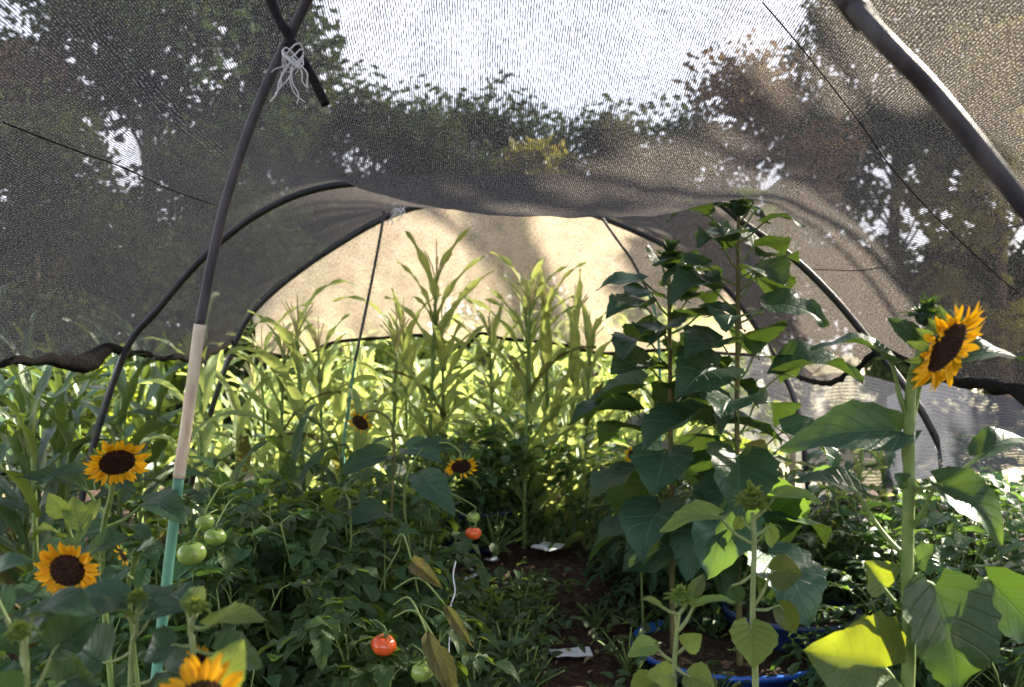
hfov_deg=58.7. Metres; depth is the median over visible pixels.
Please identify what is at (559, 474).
bushy plant
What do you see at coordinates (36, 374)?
corn plant
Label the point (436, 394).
corn plant
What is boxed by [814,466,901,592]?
corn plant
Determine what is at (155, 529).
tomato plant
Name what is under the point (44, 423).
corn plant
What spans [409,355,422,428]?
corn plant
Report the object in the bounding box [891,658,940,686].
weed
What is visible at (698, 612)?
weed
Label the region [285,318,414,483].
corn plant
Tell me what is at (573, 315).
corn plant
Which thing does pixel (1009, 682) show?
weed
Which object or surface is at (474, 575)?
plastic strip
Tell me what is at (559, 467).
leafy bush
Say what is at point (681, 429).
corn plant
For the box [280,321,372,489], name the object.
corn plant
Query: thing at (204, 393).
corn plant
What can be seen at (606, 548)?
bushy plant
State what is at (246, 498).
tomato plant
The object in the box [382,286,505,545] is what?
corn plant
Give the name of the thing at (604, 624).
soil clods
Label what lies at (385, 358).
plant
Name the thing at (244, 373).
leafy tree
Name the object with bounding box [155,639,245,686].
sunflower
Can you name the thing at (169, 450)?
sunlit shrub
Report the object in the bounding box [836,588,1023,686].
bushy plant
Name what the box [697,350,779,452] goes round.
corn plant
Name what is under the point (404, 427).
corn plant
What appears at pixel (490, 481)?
leafy bush
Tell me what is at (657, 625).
weed
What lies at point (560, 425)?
sunlit shrub
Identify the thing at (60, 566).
sunflower
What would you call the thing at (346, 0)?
sky
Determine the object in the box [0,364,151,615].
corn plant
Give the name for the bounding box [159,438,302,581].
corn plant
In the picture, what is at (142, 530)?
bean plant
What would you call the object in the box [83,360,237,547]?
corn plant
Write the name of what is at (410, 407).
corn plant
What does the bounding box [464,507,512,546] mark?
weed
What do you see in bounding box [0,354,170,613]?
corn plant
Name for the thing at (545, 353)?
corn plant
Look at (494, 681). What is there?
weed
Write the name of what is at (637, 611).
weed
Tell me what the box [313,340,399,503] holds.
corn plant
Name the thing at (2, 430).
corn plant
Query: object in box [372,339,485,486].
corn plant
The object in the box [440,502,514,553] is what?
plant pot
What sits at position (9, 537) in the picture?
corn plant
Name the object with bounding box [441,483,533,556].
weed
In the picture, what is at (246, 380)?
corn plant
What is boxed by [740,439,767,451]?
sunflower
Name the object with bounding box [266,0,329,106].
black pipe end
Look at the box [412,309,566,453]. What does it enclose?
sunlit shrub
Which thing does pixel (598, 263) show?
leafy tree
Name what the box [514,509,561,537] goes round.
weed
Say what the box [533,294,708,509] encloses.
corn plant
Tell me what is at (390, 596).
tomato plant
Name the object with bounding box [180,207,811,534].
tunnel hoop
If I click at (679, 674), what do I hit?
weed
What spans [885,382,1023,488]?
screen
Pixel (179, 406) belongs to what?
leafy tree
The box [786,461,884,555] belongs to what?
corn plant
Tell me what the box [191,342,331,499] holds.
corn plant
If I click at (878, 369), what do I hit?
leafy tree
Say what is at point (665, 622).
bushy plant
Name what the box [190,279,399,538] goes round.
corn plant
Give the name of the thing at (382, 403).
corn plant
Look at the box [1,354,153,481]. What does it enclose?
sunlit shrub
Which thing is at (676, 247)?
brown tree
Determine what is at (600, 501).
bushy plant
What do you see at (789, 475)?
bushy plant
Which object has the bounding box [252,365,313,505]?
corn plant
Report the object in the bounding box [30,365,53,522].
corn plant
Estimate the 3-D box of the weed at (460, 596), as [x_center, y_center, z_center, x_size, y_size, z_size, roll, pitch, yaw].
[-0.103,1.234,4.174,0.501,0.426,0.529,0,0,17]
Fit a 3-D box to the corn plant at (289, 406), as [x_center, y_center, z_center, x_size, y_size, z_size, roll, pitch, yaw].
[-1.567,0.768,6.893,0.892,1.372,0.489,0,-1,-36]
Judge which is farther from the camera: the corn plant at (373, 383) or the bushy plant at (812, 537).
the corn plant at (373, 383)
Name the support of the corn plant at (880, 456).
on the ground
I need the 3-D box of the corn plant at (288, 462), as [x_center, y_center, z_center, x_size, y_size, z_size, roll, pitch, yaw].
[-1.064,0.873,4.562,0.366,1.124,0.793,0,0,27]
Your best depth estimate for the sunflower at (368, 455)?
3.73 m
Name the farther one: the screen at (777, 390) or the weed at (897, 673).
the screen at (777, 390)
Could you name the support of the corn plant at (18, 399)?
on the ground
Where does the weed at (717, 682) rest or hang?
on the ground
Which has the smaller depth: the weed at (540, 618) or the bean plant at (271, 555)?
the bean plant at (271, 555)
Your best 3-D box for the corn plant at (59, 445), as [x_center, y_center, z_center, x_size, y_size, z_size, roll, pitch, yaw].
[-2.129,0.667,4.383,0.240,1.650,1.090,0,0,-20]
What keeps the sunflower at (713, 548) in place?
in the garden tub at (712, 648)
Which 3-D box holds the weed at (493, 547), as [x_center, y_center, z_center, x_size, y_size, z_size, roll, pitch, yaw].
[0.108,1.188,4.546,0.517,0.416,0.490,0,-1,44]
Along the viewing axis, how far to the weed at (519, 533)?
5.35 m
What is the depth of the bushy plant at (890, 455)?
5.03 m
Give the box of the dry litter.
[397,519,890,686]
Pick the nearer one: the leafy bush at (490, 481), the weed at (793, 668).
the weed at (793, 668)
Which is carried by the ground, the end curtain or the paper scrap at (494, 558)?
the paper scrap at (494, 558)
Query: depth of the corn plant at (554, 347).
6.95 m
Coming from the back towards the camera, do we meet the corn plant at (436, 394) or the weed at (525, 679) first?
the corn plant at (436, 394)
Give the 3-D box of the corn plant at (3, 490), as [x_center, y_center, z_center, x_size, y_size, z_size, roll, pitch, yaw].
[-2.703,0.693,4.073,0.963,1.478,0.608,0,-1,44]
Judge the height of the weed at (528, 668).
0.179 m
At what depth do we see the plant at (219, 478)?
4.20 m
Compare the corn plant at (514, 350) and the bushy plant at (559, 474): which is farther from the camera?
the corn plant at (514, 350)
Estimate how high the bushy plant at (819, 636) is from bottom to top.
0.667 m
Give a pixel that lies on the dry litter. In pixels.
(587, 658)
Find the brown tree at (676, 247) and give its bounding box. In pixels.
[620,36,860,377]
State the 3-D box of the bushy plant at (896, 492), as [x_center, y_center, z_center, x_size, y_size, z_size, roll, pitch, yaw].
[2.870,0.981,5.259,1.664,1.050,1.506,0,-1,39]
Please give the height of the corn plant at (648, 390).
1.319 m
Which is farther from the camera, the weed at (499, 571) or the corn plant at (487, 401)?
the corn plant at (487, 401)
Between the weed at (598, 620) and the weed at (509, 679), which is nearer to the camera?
the weed at (509, 679)
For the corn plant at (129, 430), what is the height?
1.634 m
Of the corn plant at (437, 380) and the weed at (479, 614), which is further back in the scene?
the corn plant at (437, 380)
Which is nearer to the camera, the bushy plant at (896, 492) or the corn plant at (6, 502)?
the corn plant at (6, 502)
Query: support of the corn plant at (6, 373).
on the ground
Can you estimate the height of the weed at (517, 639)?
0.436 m
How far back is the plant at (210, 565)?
2.88 m
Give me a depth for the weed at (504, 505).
5.22 m
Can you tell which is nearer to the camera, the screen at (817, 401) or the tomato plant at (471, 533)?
the tomato plant at (471, 533)
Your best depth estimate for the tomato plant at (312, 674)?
2.73 m
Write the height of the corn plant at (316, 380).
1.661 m
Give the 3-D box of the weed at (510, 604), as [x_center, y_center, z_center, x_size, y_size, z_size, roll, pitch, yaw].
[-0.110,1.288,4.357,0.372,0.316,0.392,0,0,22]
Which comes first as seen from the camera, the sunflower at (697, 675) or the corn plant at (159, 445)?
the sunflower at (697, 675)
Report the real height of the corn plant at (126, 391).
1.643 m
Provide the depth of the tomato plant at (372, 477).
4.85 m
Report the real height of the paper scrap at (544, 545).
0.024 m
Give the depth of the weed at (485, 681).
3.30 m
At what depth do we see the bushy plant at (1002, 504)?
4.47 m
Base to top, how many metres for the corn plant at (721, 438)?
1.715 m
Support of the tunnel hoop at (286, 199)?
on the ground
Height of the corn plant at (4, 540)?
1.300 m
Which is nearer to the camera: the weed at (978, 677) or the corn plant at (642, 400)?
the weed at (978, 677)
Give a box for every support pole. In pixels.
[342,210,384,493]
[601,218,661,494]
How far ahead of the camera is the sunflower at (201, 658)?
1.66 m
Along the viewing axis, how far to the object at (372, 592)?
2.93 m
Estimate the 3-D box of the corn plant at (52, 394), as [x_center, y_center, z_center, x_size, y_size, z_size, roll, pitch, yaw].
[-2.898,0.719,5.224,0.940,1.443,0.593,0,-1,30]
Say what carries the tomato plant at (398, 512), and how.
on the ground
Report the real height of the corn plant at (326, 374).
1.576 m
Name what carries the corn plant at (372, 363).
on the ground
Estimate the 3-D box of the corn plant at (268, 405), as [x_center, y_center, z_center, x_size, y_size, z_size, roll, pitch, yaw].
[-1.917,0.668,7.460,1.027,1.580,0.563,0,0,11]
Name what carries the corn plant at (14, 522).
on the ground
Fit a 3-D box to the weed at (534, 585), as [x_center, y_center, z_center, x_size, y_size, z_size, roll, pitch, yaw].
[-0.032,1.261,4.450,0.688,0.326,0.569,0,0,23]
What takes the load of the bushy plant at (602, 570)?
on the ground
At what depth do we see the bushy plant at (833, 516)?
4.50 m
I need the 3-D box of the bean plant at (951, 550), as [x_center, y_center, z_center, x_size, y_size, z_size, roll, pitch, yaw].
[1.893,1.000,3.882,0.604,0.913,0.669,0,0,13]
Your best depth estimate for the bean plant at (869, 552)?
4.44 m
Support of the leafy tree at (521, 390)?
on the ground
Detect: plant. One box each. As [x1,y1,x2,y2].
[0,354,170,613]
[0,364,29,607]
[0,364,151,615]
[0,365,155,659]
[0,366,44,586]
[0,366,78,670]
[0,366,137,537]
[0,368,71,537]
[0,374,13,540]
[0,385,85,534]
[0,406,41,571]
[0,432,51,608]
[0,457,17,506]
[0,485,16,501]
[0,535,18,553]
[0,559,126,685]
[0,568,151,686]
[1,460,15,467]
[2,361,152,543]
[3,366,40,377]
[12,353,221,590]
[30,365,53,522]
[31,514,207,686]
[50,367,90,613]
[69,356,218,523]
[71,362,214,540]
[74,468,218,667]
[75,355,178,561]
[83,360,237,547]
[102,504,304,686]
[110,336,251,541]
[113,574,394,686]
[114,527,293,686]
[123,354,276,535]
[128,361,195,518]
[140,481,390,686]
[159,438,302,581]
[163,367,301,531]
[172,490,379,673]
[174,468,414,601]
[176,370,299,513]
[183,350,230,516]
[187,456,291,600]
[189,302,348,517]
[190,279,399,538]
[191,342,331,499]
[193,457,417,582]
[195,360,311,488]
[199,487,416,684]
[205,310,340,521]
[223,329,330,467]
[226,508,451,685]
[245,653,283,686]
[249,358,340,491]
[251,402,349,510]
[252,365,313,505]
[253,361,378,485]
[256,308,374,507]
[258,322,391,496]
[258,533,521,686]
[277,370,378,497]
[277,413,408,585]
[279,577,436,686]
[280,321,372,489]
[282,341,396,479]
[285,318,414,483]
[285,475,464,577]
[304,295,497,489]
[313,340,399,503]
[318,333,414,483]
[318,455,480,643]
[323,328,390,453]
[327,359,425,491]
[340,381,419,505]
[345,287,446,542]
[346,329,485,468]
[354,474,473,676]
[364,225,505,551]
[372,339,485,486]
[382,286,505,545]
[382,493,499,684]
[409,312,475,526]
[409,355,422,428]
[412,334,485,489]
[418,374,439,425]
[425,321,524,484]
[438,310,560,479]
[444,251,597,552]
[444,291,565,535]
[452,320,580,439]
[453,362,500,487]
[461,257,594,542]
[474,317,625,509]
[486,325,610,491]
[500,258,595,548]
[532,343,580,484]
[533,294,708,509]
[534,344,621,477]
[536,361,634,483]
[538,269,623,557]
[538,430,689,544]
[539,338,642,508]
[543,428,786,578]
[552,304,626,548]
[557,318,650,462]
[559,456,692,521]
[560,308,726,504]
[568,350,646,457]
[584,535,712,623]
[588,357,743,504]
[603,299,688,492]
[604,377,683,492]
[611,344,732,490]
[616,497,802,628]
[637,534,817,633]
[658,455,885,609]
[662,323,696,440]
[673,323,799,468]
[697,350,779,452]
[705,493,901,616]
[770,553,1021,686]
[772,445,1023,560]
[778,453,809,517]
[785,642,927,686]
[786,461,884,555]
[792,506,1023,686]
[800,465,917,613]
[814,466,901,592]
[817,485,855,597]
[823,403,874,557]
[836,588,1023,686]
[854,449,921,561]
[864,449,1023,563]
[870,490,1023,685]
[875,562,1020,686]
[879,467,1023,660]
[919,472,1023,579]
[925,681,967,686]
[935,539,1023,686]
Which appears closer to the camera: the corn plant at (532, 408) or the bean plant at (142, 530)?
the bean plant at (142, 530)
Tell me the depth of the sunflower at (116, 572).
2.13 m
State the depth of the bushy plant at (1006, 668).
3.65 m
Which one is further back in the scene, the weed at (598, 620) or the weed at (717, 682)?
the weed at (598, 620)
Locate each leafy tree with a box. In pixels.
[0,111,149,482]
[7,1,346,432]
[86,251,353,483]
[265,52,487,411]
[298,76,520,407]
[385,70,618,409]
[439,140,624,399]
[500,92,702,416]
[556,93,732,416]
[774,0,1023,393]
[955,13,1023,397]
[968,4,1023,394]
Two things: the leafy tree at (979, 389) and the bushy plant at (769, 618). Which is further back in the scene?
the leafy tree at (979, 389)
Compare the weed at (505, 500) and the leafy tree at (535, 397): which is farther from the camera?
the leafy tree at (535, 397)
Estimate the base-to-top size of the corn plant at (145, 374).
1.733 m
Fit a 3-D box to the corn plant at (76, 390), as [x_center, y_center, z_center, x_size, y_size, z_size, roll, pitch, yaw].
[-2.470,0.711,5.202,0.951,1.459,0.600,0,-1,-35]
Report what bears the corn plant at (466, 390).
on the ground
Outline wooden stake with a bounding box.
[789,435,795,486]
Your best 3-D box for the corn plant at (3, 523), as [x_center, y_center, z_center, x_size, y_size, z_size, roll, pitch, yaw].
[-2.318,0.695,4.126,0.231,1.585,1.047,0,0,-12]
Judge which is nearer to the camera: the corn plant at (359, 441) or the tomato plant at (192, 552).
the tomato plant at (192, 552)
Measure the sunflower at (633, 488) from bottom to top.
1.897 m
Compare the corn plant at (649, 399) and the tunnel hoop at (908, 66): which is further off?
the corn plant at (649, 399)
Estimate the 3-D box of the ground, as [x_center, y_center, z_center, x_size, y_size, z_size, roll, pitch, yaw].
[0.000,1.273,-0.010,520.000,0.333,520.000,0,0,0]
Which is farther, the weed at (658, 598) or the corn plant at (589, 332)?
the corn plant at (589, 332)
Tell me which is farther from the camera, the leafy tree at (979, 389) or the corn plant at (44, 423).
the leafy tree at (979, 389)
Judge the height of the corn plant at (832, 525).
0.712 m
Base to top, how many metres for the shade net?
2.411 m
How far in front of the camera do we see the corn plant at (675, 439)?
6.32 m
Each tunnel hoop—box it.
[72,181,980,580]
[150,0,1023,678]
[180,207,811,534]
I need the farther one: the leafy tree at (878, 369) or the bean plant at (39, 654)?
the leafy tree at (878, 369)
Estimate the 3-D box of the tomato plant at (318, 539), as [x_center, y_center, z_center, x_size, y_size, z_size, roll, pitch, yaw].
[-0.716,0.998,3.427,0.790,0.968,0.885,0,0,0]
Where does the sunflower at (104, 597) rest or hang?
on the ground
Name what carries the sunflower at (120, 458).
on the ground
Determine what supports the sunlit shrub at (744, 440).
on the ground
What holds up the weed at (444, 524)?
on the ground
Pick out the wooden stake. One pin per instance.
(792, 457)
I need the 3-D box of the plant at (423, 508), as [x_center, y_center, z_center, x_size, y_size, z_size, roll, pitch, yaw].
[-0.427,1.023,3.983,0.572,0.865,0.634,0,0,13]
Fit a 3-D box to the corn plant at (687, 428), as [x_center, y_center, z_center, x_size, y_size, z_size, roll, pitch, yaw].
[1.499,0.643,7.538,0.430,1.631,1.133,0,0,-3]
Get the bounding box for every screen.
[713,349,801,454]
[801,375,902,497]
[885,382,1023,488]
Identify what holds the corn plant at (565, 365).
on the ground
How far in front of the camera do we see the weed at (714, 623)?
4.26 m
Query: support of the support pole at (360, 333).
on the ground
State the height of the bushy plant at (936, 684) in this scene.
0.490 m
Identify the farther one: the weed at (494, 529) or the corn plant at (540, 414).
the corn plant at (540, 414)
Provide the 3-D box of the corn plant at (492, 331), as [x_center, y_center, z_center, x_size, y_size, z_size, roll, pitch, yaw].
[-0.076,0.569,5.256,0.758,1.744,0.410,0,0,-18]
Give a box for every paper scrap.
[485,556,498,560]
[531,541,566,550]
[549,647,592,656]
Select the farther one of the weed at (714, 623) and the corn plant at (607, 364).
the corn plant at (607, 364)
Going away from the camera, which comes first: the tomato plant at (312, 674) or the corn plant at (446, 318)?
the tomato plant at (312, 674)
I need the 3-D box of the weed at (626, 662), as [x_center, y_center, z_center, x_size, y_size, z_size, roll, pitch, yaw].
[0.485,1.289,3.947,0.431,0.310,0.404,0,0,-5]
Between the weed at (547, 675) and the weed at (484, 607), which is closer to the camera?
the weed at (547, 675)
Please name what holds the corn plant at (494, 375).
on the ground
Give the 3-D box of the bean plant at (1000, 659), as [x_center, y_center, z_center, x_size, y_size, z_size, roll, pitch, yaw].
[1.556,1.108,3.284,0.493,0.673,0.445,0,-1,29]
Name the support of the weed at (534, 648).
on the ground
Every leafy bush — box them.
[386,415,549,512]
[471,403,584,524]
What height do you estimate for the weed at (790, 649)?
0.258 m
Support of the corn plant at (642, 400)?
on the ground
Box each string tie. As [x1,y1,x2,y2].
[270,43,307,103]
[387,207,404,224]
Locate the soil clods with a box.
[429,518,823,686]
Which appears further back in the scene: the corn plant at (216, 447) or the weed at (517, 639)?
the corn plant at (216, 447)
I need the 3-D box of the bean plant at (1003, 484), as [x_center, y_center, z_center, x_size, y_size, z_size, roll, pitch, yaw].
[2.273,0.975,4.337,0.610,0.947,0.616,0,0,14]
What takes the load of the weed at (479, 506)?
on the ground
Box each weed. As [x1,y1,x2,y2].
[409,504,506,550]
[431,566,507,606]
[437,640,531,686]
[438,492,501,540]
[440,595,535,686]
[440,638,539,686]
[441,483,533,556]
[446,561,546,641]
[446,593,555,686]
[447,592,547,651]
[449,566,546,640]
[449,579,532,626]
[453,609,548,674]
[454,493,531,527]
[458,490,522,542]
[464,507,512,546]
[465,493,520,536]
[470,561,579,619]
[471,652,524,686]
[471,654,568,684]
[475,601,546,662]
[476,655,547,681]
[479,569,582,655]
[479,678,537,685]
[480,586,528,629]
[482,543,584,612]
[483,623,575,686]
[487,629,565,670]
[491,624,540,653]
[495,560,571,600]
[501,494,559,525]
[509,519,519,535]
[512,494,560,541]
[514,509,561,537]
[521,580,574,635]
[555,592,623,636]
[569,606,661,676]
[581,656,646,686]
[605,595,662,630]
[613,572,675,589]
[614,593,653,622]
[633,592,690,619]
[634,664,685,686]
[639,609,675,633]
[662,586,719,627]
[680,602,729,638]
[681,592,718,625]
[684,574,747,618]
[698,580,758,610]
[702,593,764,636]
[708,660,751,686]
[785,618,845,669]
[788,622,851,686]
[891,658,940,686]
[963,673,1014,686]
[964,671,1019,686]
[972,674,1013,686]
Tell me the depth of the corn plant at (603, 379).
6.94 m
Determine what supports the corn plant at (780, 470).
on the ground
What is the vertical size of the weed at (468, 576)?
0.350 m
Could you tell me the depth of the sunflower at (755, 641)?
2.18 m
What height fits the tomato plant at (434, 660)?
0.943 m
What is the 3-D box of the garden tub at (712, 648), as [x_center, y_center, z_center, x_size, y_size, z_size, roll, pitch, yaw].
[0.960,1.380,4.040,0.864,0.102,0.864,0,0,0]
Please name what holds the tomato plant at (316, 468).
on the ground
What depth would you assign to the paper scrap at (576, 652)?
4.16 m
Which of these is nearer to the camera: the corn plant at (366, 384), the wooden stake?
the wooden stake
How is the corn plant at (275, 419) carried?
on the ground
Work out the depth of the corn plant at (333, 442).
4.82 m
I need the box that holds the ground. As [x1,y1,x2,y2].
[1,358,1023,686]
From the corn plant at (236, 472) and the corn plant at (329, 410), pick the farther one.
the corn plant at (329, 410)
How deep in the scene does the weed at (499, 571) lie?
4.22 m
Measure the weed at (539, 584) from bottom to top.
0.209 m
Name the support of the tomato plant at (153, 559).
on the ground
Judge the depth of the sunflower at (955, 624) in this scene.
1.90 m
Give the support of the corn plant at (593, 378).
on the ground
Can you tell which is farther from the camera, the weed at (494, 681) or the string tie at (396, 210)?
the string tie at (396, 210)
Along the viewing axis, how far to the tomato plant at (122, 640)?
2.73 m
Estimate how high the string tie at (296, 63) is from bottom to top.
0.145 m
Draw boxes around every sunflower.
[0,552,97,686]
[13,493,130,660]
[15,435,187,686]
[76,579,197,686]
[100,537,161,686]
[144,581,267,680]
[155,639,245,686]
[183,644,209,665]
[337,409,442,577]
[346,435,477,618]
[568,238,782,653]
[605,446,643,621]
[620,199,863,665]
[627,574,734,686]
[659,479,821,686]
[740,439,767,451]
[779,292,1023,686]
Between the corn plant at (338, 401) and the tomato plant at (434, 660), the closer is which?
the tomato plant at (434, 660)
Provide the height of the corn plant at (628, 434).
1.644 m
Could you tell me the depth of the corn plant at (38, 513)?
3.72 m
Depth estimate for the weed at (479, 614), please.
3.77 m
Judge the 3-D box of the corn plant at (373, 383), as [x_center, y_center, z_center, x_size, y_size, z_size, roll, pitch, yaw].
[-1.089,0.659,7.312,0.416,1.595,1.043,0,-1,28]
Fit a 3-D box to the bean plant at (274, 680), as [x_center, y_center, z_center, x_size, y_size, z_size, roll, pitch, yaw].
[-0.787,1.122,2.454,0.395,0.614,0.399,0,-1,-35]
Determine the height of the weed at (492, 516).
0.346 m
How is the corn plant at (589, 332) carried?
on the ground
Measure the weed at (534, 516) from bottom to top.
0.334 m
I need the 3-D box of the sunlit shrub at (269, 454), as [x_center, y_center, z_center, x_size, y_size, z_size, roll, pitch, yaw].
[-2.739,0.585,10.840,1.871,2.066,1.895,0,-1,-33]
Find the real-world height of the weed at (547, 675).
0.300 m
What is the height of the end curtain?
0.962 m
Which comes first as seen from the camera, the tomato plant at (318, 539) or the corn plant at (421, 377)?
the tomato plant at (318, 539)
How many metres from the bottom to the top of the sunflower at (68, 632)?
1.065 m
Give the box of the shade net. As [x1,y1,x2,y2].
[0,0,1023,405]
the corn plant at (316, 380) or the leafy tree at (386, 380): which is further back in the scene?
the leafy tree at (386, 380)
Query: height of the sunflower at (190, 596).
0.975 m
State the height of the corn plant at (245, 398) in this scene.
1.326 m
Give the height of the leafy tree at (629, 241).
7.647 m
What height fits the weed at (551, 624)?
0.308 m
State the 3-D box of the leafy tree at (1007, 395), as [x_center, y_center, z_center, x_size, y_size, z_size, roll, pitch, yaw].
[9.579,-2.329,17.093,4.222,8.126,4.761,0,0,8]
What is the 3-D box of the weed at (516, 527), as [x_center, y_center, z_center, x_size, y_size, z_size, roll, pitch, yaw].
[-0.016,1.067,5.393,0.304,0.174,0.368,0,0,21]
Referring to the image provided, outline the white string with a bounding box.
[448,561,455,650]
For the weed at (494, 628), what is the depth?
4.08 m
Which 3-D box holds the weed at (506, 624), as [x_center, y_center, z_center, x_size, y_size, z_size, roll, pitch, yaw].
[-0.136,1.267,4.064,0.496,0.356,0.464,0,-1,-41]
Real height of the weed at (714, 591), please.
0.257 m
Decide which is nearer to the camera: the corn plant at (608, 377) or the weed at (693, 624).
the weed at (693, 624)
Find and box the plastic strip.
[464,568,476,579]
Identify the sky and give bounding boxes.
[3,0,1022,343]
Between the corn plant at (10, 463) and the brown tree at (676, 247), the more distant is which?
the brown tree at (676, 247)
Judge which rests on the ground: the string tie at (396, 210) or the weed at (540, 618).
the weed at (540, 618)
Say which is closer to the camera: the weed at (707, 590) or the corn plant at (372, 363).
the weed at (707, 590)
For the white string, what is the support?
on the ground
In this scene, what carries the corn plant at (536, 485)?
on the ground
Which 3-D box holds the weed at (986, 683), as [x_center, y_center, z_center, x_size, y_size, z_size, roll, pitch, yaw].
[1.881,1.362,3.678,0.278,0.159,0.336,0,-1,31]
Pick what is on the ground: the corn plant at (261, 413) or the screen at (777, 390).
the corn plant at (261, 413)
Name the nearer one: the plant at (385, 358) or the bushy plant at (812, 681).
the bushy plant at (812, 681)
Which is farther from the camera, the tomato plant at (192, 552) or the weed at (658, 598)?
the weed at (658, 598)
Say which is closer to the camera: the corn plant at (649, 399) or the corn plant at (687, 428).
the corn plant at (649, 399)
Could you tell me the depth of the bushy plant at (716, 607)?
4.42 m
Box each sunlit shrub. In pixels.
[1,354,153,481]
[85,356,226,483]
[204,313,351,464]
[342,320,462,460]
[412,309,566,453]
[509,306,651,476]
[595,306,783,454]
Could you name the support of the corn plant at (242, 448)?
on the ground
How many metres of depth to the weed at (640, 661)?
3.33 m
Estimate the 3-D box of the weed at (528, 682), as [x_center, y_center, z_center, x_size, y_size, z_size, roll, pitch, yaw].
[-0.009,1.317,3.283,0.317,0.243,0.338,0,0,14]
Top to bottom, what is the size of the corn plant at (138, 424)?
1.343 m
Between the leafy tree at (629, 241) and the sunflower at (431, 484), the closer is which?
the sunflower at (431, 484)
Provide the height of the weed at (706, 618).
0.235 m
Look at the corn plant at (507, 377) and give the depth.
6.46 m
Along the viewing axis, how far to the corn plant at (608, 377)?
7.44 m
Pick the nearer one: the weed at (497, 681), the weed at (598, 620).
the weed at (497, 681)
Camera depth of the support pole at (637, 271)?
5.30 m
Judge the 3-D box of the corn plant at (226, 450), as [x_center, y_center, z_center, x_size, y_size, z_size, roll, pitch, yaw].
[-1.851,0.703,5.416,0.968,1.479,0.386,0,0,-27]
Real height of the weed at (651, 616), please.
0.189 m
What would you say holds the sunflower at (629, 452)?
on the ground
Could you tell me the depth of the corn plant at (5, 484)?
3.94 m
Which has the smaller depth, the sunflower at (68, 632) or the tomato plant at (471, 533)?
the sunflower at (68, 632)
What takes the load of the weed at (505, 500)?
on the ground
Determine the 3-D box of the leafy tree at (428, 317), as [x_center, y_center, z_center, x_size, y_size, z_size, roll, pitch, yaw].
[-2.596,-2.030,20.739,5.798,8.210,5.681,0,0,-23]
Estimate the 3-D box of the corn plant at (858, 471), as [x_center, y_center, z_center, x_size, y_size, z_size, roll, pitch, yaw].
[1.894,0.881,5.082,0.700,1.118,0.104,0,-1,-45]
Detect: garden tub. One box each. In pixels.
[630,615,814,686]
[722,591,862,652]
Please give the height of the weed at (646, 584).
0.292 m
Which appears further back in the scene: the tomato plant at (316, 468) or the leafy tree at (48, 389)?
the leafy tree at (48, 389)
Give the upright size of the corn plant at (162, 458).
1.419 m
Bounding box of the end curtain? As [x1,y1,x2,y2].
[253,208,775,358]

